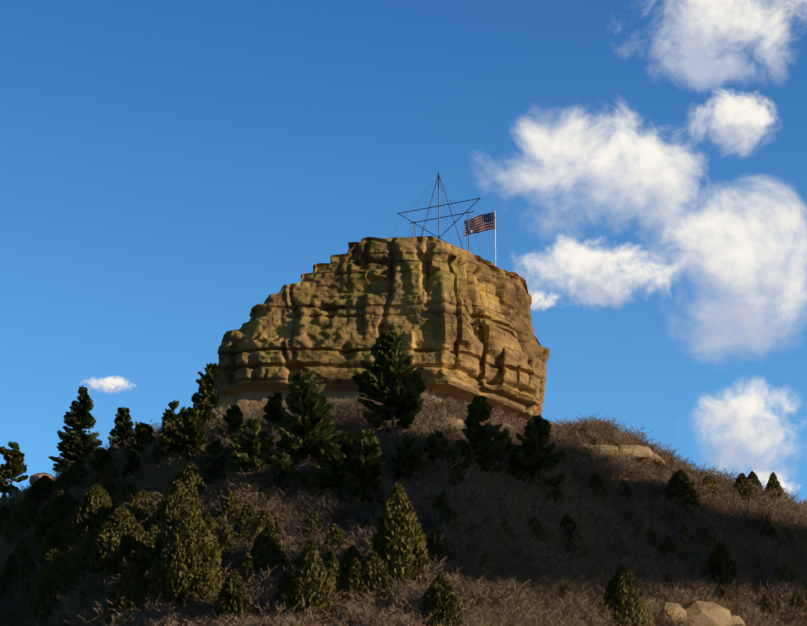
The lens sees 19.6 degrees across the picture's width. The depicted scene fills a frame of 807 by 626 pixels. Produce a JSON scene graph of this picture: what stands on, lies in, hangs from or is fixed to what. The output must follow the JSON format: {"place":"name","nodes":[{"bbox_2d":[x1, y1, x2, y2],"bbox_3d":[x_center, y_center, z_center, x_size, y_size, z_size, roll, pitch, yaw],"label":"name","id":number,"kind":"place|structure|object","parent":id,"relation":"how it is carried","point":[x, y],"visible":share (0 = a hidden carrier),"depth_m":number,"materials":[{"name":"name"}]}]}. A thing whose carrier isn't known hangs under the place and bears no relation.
{"place":"outdoors","nodes":[
{"label":"outdoors","id":0,"kind":"place"},
{"bbox_2d":[88,376,127,392],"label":"cloud","id":1,"kind":"structure","parent":0,"point":[108,384],"depth_m":3269.65,"materials":[{"name":"white"}]},
{"bbox_2d":[6,418,800,625],"bbox_3d":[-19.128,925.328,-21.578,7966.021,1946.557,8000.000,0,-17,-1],"label":"terrain","id":2,"kind":"structure","parent":0,"point":[613,478],"depth_m":266.90,"materials":[{"name":"brown soil"}]},
{"bbox_2d":[0,553,19,601],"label":"juniper","id":3,"kind":"object","parent":2,"relation":"on","point":[6,573],"visible":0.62,"depth_m":283.78,"materials":[{"name":"green plant"}]},
{"bbox_2d":[0,441,28,496],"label":"conifer","id":4,"kind":"object","parent":2,"relation":"on","point":[13,468],"visible":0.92,"depth_m":392.98,"materials":[{"name":"green plant"}]},
{"bbox_2d":[14,539,28,563],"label":"juniper","id":5,"kind":"object","parent":2,"relation":"on","point":[21,550],"visible":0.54,"depth_m":290.43,"materials":[{"name":"green plant"}]},
{"bbox_2d":[21,475,53,512],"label":"juniper","id":6,"kind":"object","parent":2,"relation":"on","point":[38,488],"visible":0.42,"depth_m":314.26,"materials":[{"name":"green plant"}]},
{"bbox_2d":[36,522,60,561],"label":"juniper","id":7,"kind":"object","parent":2,"relation":"on","point":[41,549],"visible":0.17,"depth_m":287.71,"materials":[{"name":"green plant"}]},
{"bbox_2d":[35,548,63,579],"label":"juniper","id":8,"kind":"object","parent":2,"relation":"on","point":[51,553],"visible":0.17,"depth_m":275.22,"materials":[{"name":"green plant"}]},
{"bbox_2d":[29,555,72,625],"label":"juniper","id":9,"kind":"object","parent":2,"relation":"on","point":[49,578],"visible":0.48,"depth_m":261.65,"materials":[{"name":"green plant"}]},
{"bbox_2d":[39,526,62,568],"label":"juniper","id":10,"kind":"object","parent":2,"relation":"on","point":[52,541],"visible":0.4,"depth_m":284.97,"materials":[{"name":"green plant"}]},
{"bbox_2d":[33,487,77,545],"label":"juniper","id":11,"kind":"object","parent":2,"relation":"on","point":[63,502],"visible":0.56,"depth_m":294.12,"materials":[{"name":"green plant"}]},
{"bbox_2d":[50,459,89,497],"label":"juniper","id":12,"kind":"object","parent":2,"relation":"on","point":[71,475],"visible":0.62,"depth_m":312.77,"materials":[{"name":"green plant"}]},
{"bbox_2d":[48,384,103,471],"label":"conifer","id":13,"kind":"object","parent":2,"relation":"on","point":[78,443],"visible":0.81,"depth_m":395.44,"materials":[{"name":"green plant"}]},
{"bbox_2d":[57,531,94,596],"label":"juniper","id":14,"kind":"object","parent":2,"relation":"on","point":[75,560],"visible":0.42,"depth_m":262.30,"materials":[{"name":"green plant"}]},
{"bbox_2d":[56,483,115,557],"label":"juniper","id":15,"kind":"object","parent":2,"relation":"on","point":[88,511],"visible":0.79,"depth_m":280.71,"materials":[{"name":"green plant"}]},
{"bbox_2d":[88,448,112,478],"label":"conifer","id":16,"kind":"object","parent":2,"relation":"on","point":[101,456],"visible":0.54,"depth_m":313.44,"materials":[{"name":"green plant"}]},
{"bbox_2d":[88,462,124,500],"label":"juniper","id":17,"kind":"object","parent":2,"relation":"on","point":[107,486],"visible":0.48,"depth_m":296.45,"materials":[{"name":"green plant"}]},
{"bbox_2d":[89,504,145,583],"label":"juniper","id":18,"kind":"object","parent":2,"relation":"on","point":[120,532],"visible":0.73,"depth_m":260.05,"materials":[{"name":"green plant"}]},
{"bbox_2d":[107,407,134,457],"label":"conifer","id":19,"kind":"object","parent":2,"relation":"on","point":[123,426],"visible":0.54,"depth_m":321.74,"materials":[{"name":"green plant"}]},
{"bbox_2d":[112,481,136,507],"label":"juniper","id":20,"kind":"object","parent":2,"relation":"on","point":[126,488],"visible":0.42,"depth_m":286.52,"materials":[{"name":"green plant"}]},
{"bbox_2d":[103,562,151,625],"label":"juniper","id":21,"kind":"object","parent":2,"relation":"on","point":[131,584],"visible":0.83,"depth_m":245.05,"materials":[{"name":"green plant"}]},
{"bbox_2d":[119,551,141,579],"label":"juniper","id":22,"kind":"object","parent":2,"relation":"on","point":[132,557],"visible":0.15,"depth_m":254.94,"materials":[{"name":"green plant"}]},
{"bbox_2d":[121,449,141,485],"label":"conifer","id":23,"kind":"object","parent":2,"relation":"on","point":[132,465],"visible":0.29,"depth_m":300.12,"materials":[{"name":"green plant"}]},
{"bbox_2d":[124,421,154,457],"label":"conifer","id":24,"kind":"object","parent":2,"relation":"on","point":[144,431],"visible":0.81,"depth_m":309.75,"materials":[{"name":"green plant"}]},
{"bbox_2d":[126,490,156,525],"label":"juniper","id":25,"kind":"object","parent":2,"relation":"on","point":[134,507],"visible":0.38,"depth_m":277.52,"materials":[{"name":"green plant"}]},
{"bbox_2d":[133,524,163,574],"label":"juniper","id":26,"kind":"object","parent":2,"relation":"on","point":[149,547],"visible":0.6,"depth_m":256.95,"materials":[{"name":"green plant"}]},
{"bbox_2d":[151,436,176,469],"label":"conifer","id":27,"kind":"object","parent":2,"relation":"on","point":[157,450],"visible":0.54,"depth_m":297.69,"materials":[{"name":"green plant"}]},
{"bbox_2d":[158,400,185,438],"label":"conifer","id":28,"kind":"object","parent":2,"relation":"on","point":[169,417],"visible":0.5,"depth_m":308.92,"materials":[{"name":"green plant"}]},
{"bbox_2d":[147,479,201,540],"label":"juniper","id":29,"kind":"object","parent":2,"relation":"on","point":[177,499],"visible":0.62,"depth_m":264.38,"materials":[{"name":"green plant"}]},
{"bbox_2d":[148,505,221,607],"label":"juniper","id":30,"kind":"object","parent":2,"relation":"on","point":[189,545],"visible":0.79,"depth_m":244.62,"materials":[{"name":"green plant"}]},
{"bbox_2d":[164,463,209,498],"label":"juniper","id":31,"kind":"object","parent":2,"relation":"on","point":[186,474],"visible":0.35,"depth_m":280.37,"materials":[{"name":"green plant"}]},
{"bbox_2d":[168,406,208,464],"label":"conifer","id":32,"kind":"object","parent":2,"relation":"on","point":[188,435],"visible":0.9,"depth_m":293.11,"materials":[{"name":"green plant"}]},
{"bbox_2d":[185,479,202,511],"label":"juniper","id":33,"kind":"object","parent":2,"relation":"on","point":[191,487],"visible":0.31,"depth_m":273.76,"materials":[{"name":"green plant"}]},
{"bbox_2d":[189,564,217,610],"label":"juniper","id":34,"kind":"object","parent":2,"relation":"on","point":[206,583],"visible":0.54,"depth_m":242.69,"materials":[{"name":"green plant"}]},
{"bbox_2d":[193,397,215,431],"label":"conifer","id":35,"kind":"object","parent":2,"relation":"on","point":[206,410],"visible":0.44,"depth_m":310.05,"materials":[{"name":"green plant"}]},
{"bbox_2d":[191,363,218,411],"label":"conifer","id":36,"kind":"object","parent":2,"relation":"on","point":[205,382],"visible":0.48,"depth_m":398.10,"materials":[{"name":"green plant"}]},
{"bbox_2d":[198,439,226,487],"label":"conifer","id":37,"kind":"object","parent":2,"relation":"on","point":[213,448],"visible":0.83,"depth_m":286.94,"materials":[{"name":"green plant"}]},
{"bbox_2d":[201,513,224,558],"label":"juniper","id":38,"kind":"object","parent":2,"relation":"on","point":[209,520],"visible":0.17,"depth_m":255.89,"materials":[{"name":"green plant"}]},
{"bbox_2d":[219,523,235,563],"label":"juniper","id":39,"kind":"object","parent":2,"relation":"on","point":[226,530],"visible":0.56,"depth_m":254.89,"materials":[{"name":"green plant"}]},
{"bbox_2d":[214,492,242,525],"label":"juniper","id":40,"kind":"object","parent":2,"relation":"on","point":[231,500],"visible":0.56,"depth_m":265.72,"materials":[{"name":"green plant"}]},
{"bbox_2d":[211,569,251,625],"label":"juniper","id":41,"kind":"object","parent":2,"relation":"on","point":[234,586],"visible":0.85,"depth_m":235.01,"materials":[{"name":"green plant"}]},
{"bbox_2d":[217,404,246,440],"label":"conifer","id":42,"kind":"object","parent":2,"relation":"on","point":[234,414],"visible":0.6,"depth_m":301.46,"materials":[{"name":"green plant"}]},
{"bbox_2d":[235,526,251,554],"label":"juniper","id":43,"kind":"object","parent":2,"relation":"on","point":[242,533],"visible":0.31,"depth_m":256.03,"materials":[{"name":"green plant"}]},
{"bbox_2d":[235,502,255,530],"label":"juniper","id":44,"kind":"object","parent":2,"relation":"on","point":[248,510],"visible":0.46,"depth_m":260.74,"materials":[{"name":"green plant"}]},
{"bbox_2d":[238,552,257,593],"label":"juniper","id":45,"kind":"object","parent":2,"relation":"on","point":[246,565],"visible":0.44,"depth_m":246.80,"materials":[{"name":"green plant"}]},
{"bbox_2d":[227,417,276,481],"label":"conifer","id":46,"kind":"object","parent":2,"relation":"on","point":[255,443],"visible":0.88,"depth_m":281.31,"materials":[{"name":"green plant"}]},
{"bbox_2d":[248,508,276,541],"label":"juniper","id":47,"kind":"object","parent":2,"relation":"on","point":[263,518],"visible":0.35,"depth_m":256.84,"materials":[{"name":"green plant"}]},
{"bbox_2d":[249,523,287,577],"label":"juniper","id":48,"kind":"object","parent":2,"relation":"on","point":[266,541],"visible":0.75,"depth_m":249.78,"materials":[{"name":"green plant"}]},
{"bbox_2d":[262,392,285,433],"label":"conifer","id":49,"kind":"object","parent":2,"relation":"on","point":[272,407],"visible":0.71,"depth_m":300.65,"materials":[{"name":"green plant"}]},
{"bbox_2d":[267,452,299,495],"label":"conifer","id":50,"kind":"object","parent":2,"relation":"on","point":[284,465],"visible":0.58,"depth_m":275.02,"materials":[{"name":"green plant"}]},
{"bbox_2d":[275,557,306,621],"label":"juniper","id":51,"kind":"object","parent":2,"relation":"on","point":[288,577],"visible":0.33,"depth_m":235.34,"materials":[{"name":"green plant"}]},
{"bbox_2d":[275,368,341,470],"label":"conifer","id":52,"kind":"object","parent":2,"relation":"on","point":[310,408],"visible":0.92,"depth_m":282.11,"materials":[{"name":"green plant"}]},
{"bbox_2d":[289,537,332,625],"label":"juniper","id":53,"kind":"object","parent":2,"relation":"on","point":[313,579],"visible":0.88,"depth_m":235.00,"materials":[{"name":"green plant"}]},
{"bbox_2d":[302,512,326,540],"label":"juniper","id":54,"kind":"object","parent":2,"relation":"on","point":[314,519],"visible":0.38,"depth_m":258.02,"materials":[{"name":"green plant"}]},
{"bbox_2d":[307,463,339,507],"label":"conifer","id":55,"kind":"object","parent":2,"relation":"on","point":[324,476],"visible":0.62,"depth_m":269.77,"materials":[{"name":"green plant"}]},
{"bbox_2d":[306,443,348,494],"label":"conifer","id":56,"kind":"object","parent":2,"relation":"on","point":[334,459],"visible":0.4,"depth_m":274.10,"materials":[{"name":"green plant"}]},
{"bbox_2d":[321,524,345,558],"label":"juniper","id":57,"kind":"object","parent":2,"relation":"on","point":[335,533],"visible":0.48,"depth_m":250.86,"materials":[{"name":"green plant"}]},
{"bbox_2d":[325,553,344,606],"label":"juniper","id":58,"kind":"object","parent":2,"relation":"on","point":[334,569],"visible":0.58,"depth_m":239.68,"materials":[{"name":"green plant"}]},
{"bbox_2d":[328,430,356,467],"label":"conifer","id":59,"kind":"object","parent":2,"relation":"on","point":[343,442],"visible":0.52,"depth_m":280.02,"materials":[{"name":"green plant"}]},
{"bbox_2d":[340,545,364,576],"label":"juniper","id":60,"kind":"object","parent":2,"relation":"on","point":[351,554],"visible":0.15,"depth_m":242.92,"materials":[{"name":"green plant"}]},
{"bbox_2d":[339,557,368,608],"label":"juniper","id":61,"kind":"object","parent":2,"relation":"on","point":[355,571],"visible":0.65,"depth_m":238.63,"materials":[{"name":"green plant"}]},
{"bbox_2d":[339,429,386,514],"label":"conifer","id":62,"kind":"object","parent":2,"relation":"on","point":[367,453],"visible":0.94,"depth_m":268.80,"materials":[{"name":"green plant"}]},
{"bbox_2d":[359,551,397,604],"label":"juniper","id":63,"kind":"object","parent":2,"relation":"on","point":[374,569],"visible":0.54,"depth_m":239.01,"materials":[{"name":"green plant"}]},
{"bbox_2d":[214,236,549,423],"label":"castle rock","id":64,"kind":"object","parent":2,"relation":"on","point":[431,301],"visible":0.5,"depth_m":325.93,"materials":[{"name":"brown stone"}]},
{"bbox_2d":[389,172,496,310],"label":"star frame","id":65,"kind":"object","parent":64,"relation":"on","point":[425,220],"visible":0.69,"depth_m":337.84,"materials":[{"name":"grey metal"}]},
{"bbox_2d":[494,209,495,265],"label":"flag pole","id":66,"kind":"object","parent":64,"relation":"on","point":[495,244],"visible":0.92,"depth_m":341.66,"materials":[{"name":"silver metal"}]},
{"bbox_2d":[464,212,494,235],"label":"flag","id":67,"kind":"object","parent":66,"relation":"attached to","point":[482,223],"visible":0.94,"depth_m":344.09,"materials":[{"name":"fabric"}]},
{"bbox_2d":[352,329,426,434],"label":"conifer","id":68,"kind":"object","parent":2,"relation":"on","point":[400,387],"visible":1,"depth_m":293.31,"materials":[{"name":"green plant"}]},
{"bbox_2d":[371,482,430,589],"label":"juniper","id":69,"kind":"object","parent":2,"relation":"on","point":[398,544],"visible":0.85,"depth_m":242.16,"materials":[{"name":"green plant"}]},
{"bbox_2d":[0,389,806,625],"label":"scrub oak","id":70,"kind":"object","parent":2,"relation":"on","point":[547,571],"visible":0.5,"depth_m":278.30,"materials":[{"name":"brown plant"}]},
{"bbox_2d":[391,435,428,485],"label":"conifer","id":71,"kind":"object","parent":2,"relation":"on","point":[406,457],"visible":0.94,"depth_m":276.98,"materials":[{"name":"green plant"}]},
{"bbox_2d":[421,430,449,474],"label":"conifer","id":72,"kind":"object","parent":2,"relation":"on","point":[437,442],"visible":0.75,"depth_m":282.67,"materials":[{"name":"green plant"}]},
{"bbox_2d":[426,526,449,569],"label":"juniper","id":73,"kind":"object","parent":2,"relation":"on","point":[439,538],"visible":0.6,"depth_m":249.78,"materials":[{"name":"green plant"}]},
{"bbox_2d":[421,571,462,625],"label":"juniper","id":74,"kind":"object","parent":2,"relation":"on","point":[441,600],"visible":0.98,"depth_m":232.33,"materials":[{"name":"green plant"}]},
{"bbox_2d":[433,490,450,525],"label":"juniper","id":75,"kind":"object","parent":2,"relation":"on","point":[443,498],"visible":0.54,"depth_m":264.91,"materials":[{"name":"green plant"}]},
{"bbox_2d":[439,507,459,536],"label":"juniper","id":76,"kind":"object","parent":2,"relation":"on","point":[449,513],"visible":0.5,"depth_m":260.12,"materials":[{"name":"green plant"}]},
{"bbox_2d":[447,468,467,495],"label":"juniper","id":77,"kind":"object","parent":2,"relation":"on","point":[459,476],"visible":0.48,"depth_m":276.05,"materials":[{"name":"green plant"}]},
{"bbox_2d":[443,447,472,474],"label":"conifer","id":78,"kind":"object","parent":2,"relation":"on","point":[452,452],"visible":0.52,"depth_m":282.00,"materials":[{"name":"green plant"}]},
{"bbox_2d":[454,395,509,477],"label":"conifer","id":79,"kind":"object","parent":2,"relation":"on","point":[475,432],"visible":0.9,"depth_m":287.21,"materials":[{"name":"green plant"}]},
{"bbox_2d":[504,457,530,483],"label":"conifer","id":80,"kind":"object","parent":2,"relation":"on","point":[521,467],"visible":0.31,"depth_m":291.75,"materials":[{"name":"green plant"}]},
{"bbox_2d":[508,415,565,496],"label":"conifer","id":81,"kind":"object","parent":2,"relation":"on","point":[532,452],"visible":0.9,"depth_m":291.68,"materials":[{"name":"green plant"}]},
{"bbox_2d":[526,517,547,544],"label":"juniper","id":82,"kind":"object","parent":2,"relation":"on","point":[533,521],"visible":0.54,"depth_m":272.61,"materials":[{"name":"green plant"}]},
{"bbox_2d":[546,484,564,507],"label":"juniper","id":83,"kind":"object","parent":2,"relation":"on","point":[557,492],"visible":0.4,"depth_m":290.46,"materials":[{"name":"green plant"}]},
{"bbox_2d":[557,514,582,554],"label":"juniper","id":84,"kind":"object","parent":2,"relation":"on","point":[566,520],"visible":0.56,"depth_m":276.85,"materials":[{"name":"green plant"}]},
{"bbox_2d":[585,473,607,505],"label":"juniper","id":85,"kind":"object","parent":2,"relation":"on","point":[595,481],"visible":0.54,"depth_m":306.33,"materials":[{"name":"green plant"}]},
{"bbox_2d":[580,444,617,457],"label":"boulder","id":86,"kind":"object","parent":2,"relation":"on","point":[604,447],"visible":0.19,"depth_m":326.40,"materials":[{"name":"brown stone"}]},
{"bbox_2d":[614,480,633,502],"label":"juniper","id":87,"kind":"object","parent":2,"relation":"on","point":[626,489],"visible":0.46,"depth_m":311.64,"materials":[{"name":"green plant"}]},
{"bbox_2d":[603,564,650,625],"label":"juniper","id":88,"kind":"object","parent":2,"relation":"on","point":[624,593],"visible":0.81,"depth_m":258.06,"materials":[{"name":"green plant"}]},
{"bbox_2d":[602,445,653,460],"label":"boulder","id":89,"kind":"object","parent":2,"relation":"on","point":[641,452],"visible":0.42,"depth_m":327.34,"materials":[{"name":"beige stone"}]},
{"bbox_2d":[647,602,686,625],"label":"boulder","id":90,"kind":"object","parent":2,"relation":"on","point":[677,608],"visible":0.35,"depth_m":265.47,"materials":[{"name":"beige stone"}]},
{"bbox_2d":[655,535,680,566],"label":"juniper","id":91,"kind":"object","parent":2,"relation":"on","point":[668,547],"visible":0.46,"depth_m":292.91,"materials":[{"name":"green plant"}]},
{"bbox_2d":[663,469,700,511],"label":"juniper","id":92,"kind":"object","parent":2,"relation":"on","point":[678,479],"visible":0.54,"depth_m":318.15,"materials":[{"name":"green plant"}]},
{"bbox_2d":[681,601,731,625],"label":"boulder","id":93,"kind":"object","parent":2,"relation":"on","point":[716,614],"visible":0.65,"depth_m":268.42,"materials":[{"name":"beige stone"}]},
{"bbox_2d":[699,529,715,551],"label":"juniper","id":94,"kind":"object","parent":2,"relation":"on","point":[705,538],"visible":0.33,"depth_m":301.39,"materials":[{"name":"green plant"}]},
{"bbox_2d":[698,475,718,505],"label":"juniper","id":95,"kind":"object","parent":2,"relation":"on","point":[709,480],"visible":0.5,"depth_m":326.21,"materials":[{"name":"green plant"}]},
{"bbox_2d":[706,543,737,593],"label":"juniper","id":96,"kind":"object","parent":2,"relation":"on","point":[721,564],"visible":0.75,"depth_m":289.22,"materials":[{"name":"green plant"}]},
{"bbox_2d":[732,473,755,503],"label":"juniper","id":97,"kind":"object","parent":2,"relation":"on","point":[745,484],"visible":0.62,"depth_m":332.39,"materials":[{"name":"green plant"}]},
{"bbox_2d":[758,595,773,616],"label":"juniper","id":98,"kind":"object","parent":2,"relation":"on","point":[766,603],"visible":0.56,"depth_m":284.44,"materials":[{"name":"green plant"}]},
{"bbox_2d":[759,519,781,552],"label":"juniper","id":99,"kind":"object","parent":2,"relation":"on","point":[767,527],"visible":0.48,"depth_m":311.62,"materials":[{"name":"green plant"}]},
{"bbox_2d":[762,472,787,506],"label":"juniper","id":100,"kind":"object","parent":2,"relation":"on","point":[773,484],"visible":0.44,"depth_m":337.14,"materials":[{"name":"green plant"}]},
{"bbox_2d":[774,562,797,590],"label":"juniper","id":101,"kind":"object","parent":2,"relation":"on","point":[788,572],"visible":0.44,"depth_m":293.89,"materials":[{"name":"green plant"}]},
{"bbox_2d":[788,589,806,619],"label":"juniper","id":102,"kind":"object","parent":2,"relation":"on","point":[798,599],"visible":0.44,"depth_m":285.93,"materials":[{"name":"green plant"}]},
{"bbox_2d":[0,0,806,504],"label":"sky","id":103,"kind":"structure","parent":0,"point":[167,167],"materials":[{"name":"blue"}]},
{"bbox_2d":[528,291,557,309],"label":"cloud","id":104,"kind":"structure","parent":0,"point":[539,301],"depth_m":3322.53,"materials":[{"name":"white"}]},
{"bbox_2d":[497,113,696,228],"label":"cloud","id":105,"kind":"structure","parent":0,"point":[624,170],"depth_m":3218.64,"materials":[{"name":"white"}]},
{"bbox_2d":[519,236,683,305],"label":"cloud","id":106,"kind":"structure","parent":0,"point":[586,275],"depth_m":3248.48,"materials":[{"name":"white"}]},
{"bbox_2d":[638,153,806,354],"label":"cloud","id":107,"kind":"structure","parent":0,"point":[746,264],"depth_m":3236.15,"materials":[{"name":"white"}]},
{"bbox_2d":[654,0,806,87],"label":"cloud","id":108,"kind":"structure","parent":0,"point":[704,35],"depth_m":3205.60,"materials":[{"name":"white"}]},
{"bbox_2d":[690,91,772,154],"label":"cloud","id":109,"kind":"structure","parent":0,"point":[739,123],"depth_m":3296.06,"materials":[{"name":"white"}]},
{"bbox_2d":[697,384,792,473],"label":"cloud","id":110,"kind":"structure","parent":0,"point":[744,431],"depth_m":3266.22,"materials":[{"name":"white"}]},
{"bbox_2d":[754,470,792,493],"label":"cloud","id":111,"kind":"structure","parent":0,"point":[764,476],"depth_m":3311.88,"materials":[{"name":"white"}]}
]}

